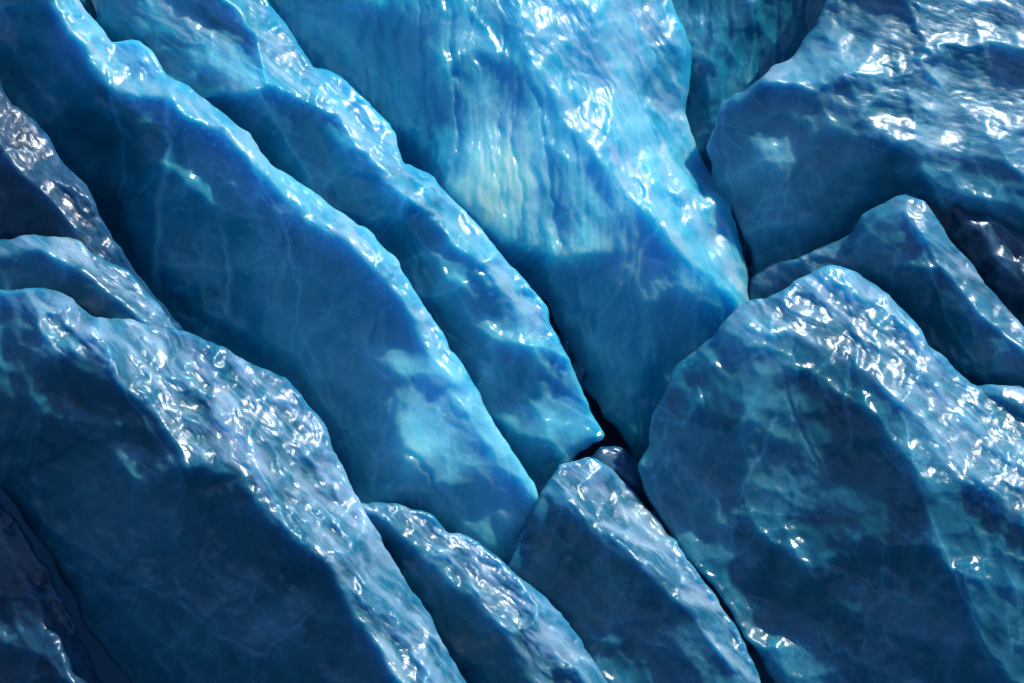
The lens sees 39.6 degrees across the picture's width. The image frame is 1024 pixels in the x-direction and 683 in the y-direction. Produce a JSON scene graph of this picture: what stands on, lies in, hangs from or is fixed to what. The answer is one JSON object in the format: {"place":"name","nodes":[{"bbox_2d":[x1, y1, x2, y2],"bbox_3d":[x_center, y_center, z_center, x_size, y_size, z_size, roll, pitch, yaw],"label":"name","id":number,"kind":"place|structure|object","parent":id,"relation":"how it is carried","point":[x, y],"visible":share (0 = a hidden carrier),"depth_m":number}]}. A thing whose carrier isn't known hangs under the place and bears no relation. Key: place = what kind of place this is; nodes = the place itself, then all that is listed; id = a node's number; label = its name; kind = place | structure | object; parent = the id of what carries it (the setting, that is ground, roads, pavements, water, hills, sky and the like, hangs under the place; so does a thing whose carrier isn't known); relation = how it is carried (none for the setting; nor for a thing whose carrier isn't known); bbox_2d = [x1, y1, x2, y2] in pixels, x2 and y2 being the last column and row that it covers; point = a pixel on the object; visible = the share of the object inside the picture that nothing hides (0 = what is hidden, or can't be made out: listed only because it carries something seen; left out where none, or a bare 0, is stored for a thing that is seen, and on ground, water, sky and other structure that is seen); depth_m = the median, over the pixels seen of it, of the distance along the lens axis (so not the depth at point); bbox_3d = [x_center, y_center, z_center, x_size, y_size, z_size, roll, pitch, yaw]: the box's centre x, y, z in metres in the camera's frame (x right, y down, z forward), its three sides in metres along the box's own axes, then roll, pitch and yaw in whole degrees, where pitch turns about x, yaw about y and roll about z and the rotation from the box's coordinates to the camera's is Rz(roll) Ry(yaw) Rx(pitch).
{"place":"outdoors","nodes":[
{"label":"outdoors","id":0,"kind":"place"},
{"bbox_2d":[0,0,774,682],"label":"glacier ground","id":1,"kind":"structure","parent":0,"point":[108,670],"depth_m":18.44},
{"bbox_2d":[0,502,103,682],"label":"ice block","id":2,"kind":"structure","parent":1,"relation":"on","point":[41,641],"depth_m":13.01},
{"bbox_2d":[0,234,175,328],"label":"ice block","id":3,"kind":"structure","parent":1,"relation":"on","point":[84,277],"depth_m":13.33},
{"bbox_2d":[0,81,184,330],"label":"ice block","id":4,"kind":"structure","parent":1,"relation":"on","point":[44,190],"depth_m":13.70},
{"bbox_2d":[0,288,466,682],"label":"ice block","id":5,"kind":"structure","parent":1,"relation":"on","point":[189,506],"depth_m":12.67},
{"bbox_2d":[0,0,538,564],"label":"ice block","id":6,"kind":"structure","parent":1,"relation":"on","point":[224,232],"depth_m":14.34},
{"bbox_2d":[96,0,603,496],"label":"ice block","id":7,"kind":"structure","parent":1,"relation":"on","point":[328,136],"depth_m":14.91},
{"bbox_2d":[558,333,573,361],"bbox_3d":[0.574,0.099,16.369,0.287,0.486,0.512,0,35,0],"label":"rock","id":8,"kind":"object","parent":7,"relation":"on","point":[564,342],"visible":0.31,"depth_m":16.15},
{"bbox_2d":[571,360,587,383],"bbox_3d":[0.736,0.387,16.336,0.262,0.460,0.494,0,35,0],"label":"rock","id":9,"kind":"object","parent":7,"relation":"on","point":[581,372],"visible":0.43,"depth_m":16.12},
{"bbox_2d":[362,502,607,682],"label":"ice block","id":10,"kind":"structure","parent":1,"relation":"on","point":[496,619],"depth_m":13.91},
{"bbox_2d":[268,0,748,462],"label":"ice block","id":11,"kind":"structure","parent":1,"relation":"on","point":[549,146],"depth_m":15.55},
{"bbox_2d":[507,457,760,682],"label":"ice block","id":12,"kind":"structure","parent":1,"relation":"on","point":[600,562],"depth_m":14.42},
{"bbox_2d":[591,446,646,497],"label":"ice block","id":13,"kind":"structure","parent":12,"relation":"on","point":[622,463],"depth_m":15.18},
{"bbox_2d":[671,0,825,292],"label":"ice block","id":14,"kind":"structure","parent":1,"relation":"on","point":[738,46],"depth_m":17.28},
{"bbox_2d":[638,265,1023,682],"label":"ice block","id":15,"kind":"structure","parent":1,"relation":"on","point":[831,467],"depth_m":14.48},
{"bbox_2d":[706,0,1023,273],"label":"ice block","id":16,"kind":"structure","parent":1,"relation":"on","point":[842,120],"depth_m":15.88},
{"bbox_2d":[748,194,1023,387],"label":"ice block","id":17,"kind":"structure","parent":1,"relation":"on","point":[910,259],"depth_m":15.50},
{"bbox_2d":[925,201,1023,326],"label":"ice block","id":18,"kind":"structure","parent":1,"relation":"on","point":[990,248],"depth_m":15.88},
{"bbox_2d":[978,384,1023,418],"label":"ice block","id":19,"kind":"structure","parent":1,"relation":"on","point":[1010,399],"depth_m":14.72}
]}

